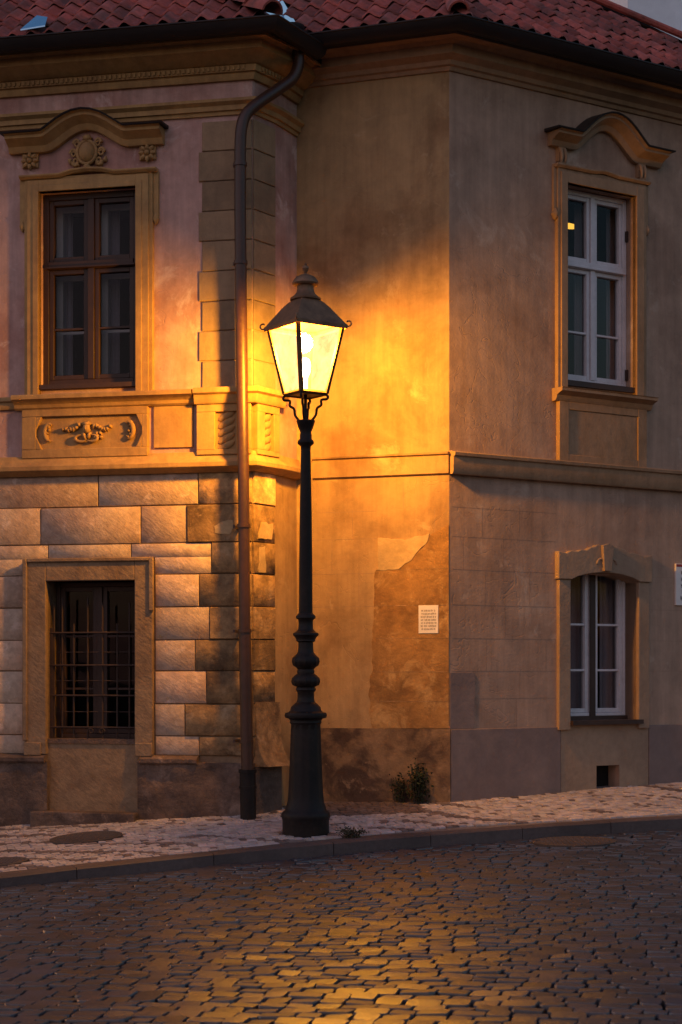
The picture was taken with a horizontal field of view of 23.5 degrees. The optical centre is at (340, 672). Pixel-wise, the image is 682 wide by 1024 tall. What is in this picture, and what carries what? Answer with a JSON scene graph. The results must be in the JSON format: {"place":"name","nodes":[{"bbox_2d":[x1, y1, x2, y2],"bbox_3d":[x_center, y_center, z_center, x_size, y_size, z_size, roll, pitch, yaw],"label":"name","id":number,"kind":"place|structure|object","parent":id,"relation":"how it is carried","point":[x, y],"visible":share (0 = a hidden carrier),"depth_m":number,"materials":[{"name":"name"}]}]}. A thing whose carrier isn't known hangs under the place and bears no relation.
{"place":"outdoors","nodes":[
{"label":"outdoors","id":0,"kind":"place"},
{"bbox_2d":[267,0,294,21],"label":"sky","id":1,"kind":"structure","parent":0,"point":[285,8],"materials":[{"name":"blue"}]},
{"bbox_2d":[0,829,681,1023],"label":"cobbled road","id":2,"kind":"structure","parent":0,"point":[523,931],"depth_m":8.93,"materials":[{"name":"stone"}]},
{"bbox_2d":[531,836,616,848],"bbox_3d":[1.871,1.368,13.177,0.680,0.055,0.680,0,0,0],"label":"manhole cover","id":3,"kind":"object","parent":2,"relation":"on","point":[569,842],"visible":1,"depth_m":13.11,"materials":[{"name":"grey metal"}]},
{"bbox_2d":[0,782,681,871],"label":"pavement","id":4,"kind":"structure","parent":0,"point":[166,836],"depth_m":13.88,"materials":[{"name":"stone"}]},
{"bbox_2d":[0,857,27,865],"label":"manhole cover","id":5,"kind":"object","parent":4,"relation":"on","point":[5,861],"visible":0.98,"depth_m":12.53,"materials":[{"name":"grey metal"}]},
{"bbox_2d":[49,831,122,844],"bbox_3d":[-2.113,1.378,13.590,0.600,0.086,0.600,0,0,0],"label":"manhole cover","id":6,"kind":"object","parent":4,"relation":"on","point":[87,837],"visible":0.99,"depth_m":13.54,"materials":[{"name":"grey metal"}]},
{"bbox_2d":[259,263,351,837],"bbox_3d":[-0.288,-0.990,13.300,0.546,4.671,0.546,0,0,-35],"label":"street lamp","id":7,"kind":"object","parent":4,"relation":"on","point":[306,312],"visible":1,"depth_m":13.23,"materials":[{"name":"black metal"}]},
{"bbox_2d":[336,825,368,837],"bbox_3d":[0.086,1.274,13.080,0.275,0.126,0.133,0,0,0],"label":"weed","id":8,"kind":"object","parent":4,"relation":"on","point":[348,833],"visible":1,"depth_m":13.06,"materials":[{"name":"green plant"}]},
{"bbox_2d":[388,772,406,802],"bbox_3d":[0.502,1.032,14.562,0.172,0.298,0.152,0,0,0],"label":"weed","id":9,"kind":"object","parent":4,"relation":"on","point":[398,797],"visible":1,"depth_m":14.54,"materials":[{"name":"green plant"}]},
{"bbox_2d":[401,758,433,803],"bbox_3d":[0.662,0.973,14.467,0.324,0.448,0.210,0,0,0],"label":"bush","id":10,"kind":"object","parent":4,"relation":"on","point":[418,782],"visible":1,"depth_m":14.46,"materials":[{"name":"green plant"}]},
{"bbox_2d":[28,786,681,861],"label":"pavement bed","id":11,"kind":"object","parent":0,"point":[459,828],"visible":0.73,"depth_m":13.54,"materials":[{"name":"grey stone"}]},
{"bbox_3d":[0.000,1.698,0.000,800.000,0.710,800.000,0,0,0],"label":"ground","id":12,"kind":"structure","parent":0,"visible":0},
{"bbox_2d":[0,0,327,826],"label":"corner house","id":13,"kind":"structure","parent":12,"relation":"on","point":[150,466],"depth_m":14.46,"materials":[{"name":"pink paint"}]},
{"bbox_2d":[39,190,134,389],"bbox_3d":[-2.233,-3.408,14.757,0.957,1.760,0.433,0,0,12],"label":"brown window","id":14,"kind":"structure","parent":13,"relation":"in","point":[102,267],"depth_m":14.72,"materials":[{"name":"paint"}]},
{"bbox_2d":[22,557,154,756],"bbox_3d":[-2.209,-0.140,14.721,1.222,1.758,0.408,0,0,12],"label":"stone window frame","id":15,"kind":"structure","parent":13,"relation":"in","point":[37,574],"depth_m":14.60,"materials":[{"name":"beige stone"}]},
{"bbox_2d":[48,582,134,743],"bbox_3d":[-2.189,-0.092,14.731,0.829,1.449,0.300,0,0,12],"label":"barred window","id":16,"kind":"structure","parent":13,"relation":"in","point":[100,590],"depth_m":14.81,"materials":[{"name":"paint"}]},
{"bbox_2d":[0,816,681,887],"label":"kerb","id":17,"kind":"structure","parent":12,"relation":"on","point":[264,853],"depth_m":12.85,"materials":[{"name":"stone"}]},
{"bbox_2d":[279,0,681,802],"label":"corner house","id":18,"kind":"structure","parent":12,"relation":"on","point":[497,456],"depth_m":14.81,"materials":[{"name":"beige paint"}]},
{"bbox_2d":[419,605,437,632],"bbox_3d":[0.775,-0.472,14.524,0.180,0.249,0.015,0,0,18],"label":"plaque","id":19,"kind":"object","parent":18,"relation":"attached to","point":[428,618],"visible":1,"depth_m":14.52,"materials":[{"name":"white paper"}]},
{"bbox_2d":[568,200,573,228],"bbox_3d":[2.261,-4.661,16.326,0.238,0.476,0.100,0,0,-28],"label":"ceiling lamp","id":20,"kind":"object","parent":18,"relation":"hanging from","point":[570,225],"visible":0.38,"depth_m":16.32,"materials":[{"name":"yellow"}]},
{"bbox_2d":[568,189,634,392],"bbox_3d":[2.375,-3.584,15.530,0.938,1.856,0.384,0,0,-32],"label":"white window","id":21,"kind":"structure","parent":18,"relation":"in","point":[584,263],"depth_m":15.62,"materials":[{"name":"paint"}]},
{"bbox_2d":[555,543,651,729],"bbox_3d":[2.410,-0.339,15.461,1.140,1.737,0.350,0,0,-32],"label":"stone window frame","id":22,"kind":"structure","parent":18,"relation":"in","point":[628,568],"depth_m":15.42,"materials":[{"name":"stone"}]},
{"bbox_2d":[570,575,643,724],"bbox_3d":[2.428,-0.265,15.571,0.974,1.498,0.489,0,0,-32],"label":"white window","id":23,"kind":"structure","parent":18,"relation":"in","point":[584,710],"depth_m":15.71,"materials":[{"name":"paint"}]},
{"bbox_2d":[675,564,681,604],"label":"wall sign","id":24,"kind":"object","parent":18,"relation":"attached to","point":[678,584],"visible":1,"depth_m":15.86,"materials":[{"name":"white"}]},
{"bbox_2d":[609,0,681,39],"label":"house","id":25,"kind":"structure","parent":12,"relation":"on","point":[668,12],"depth_m":23.11,"materials":[{"name":"paint"}]}
]}

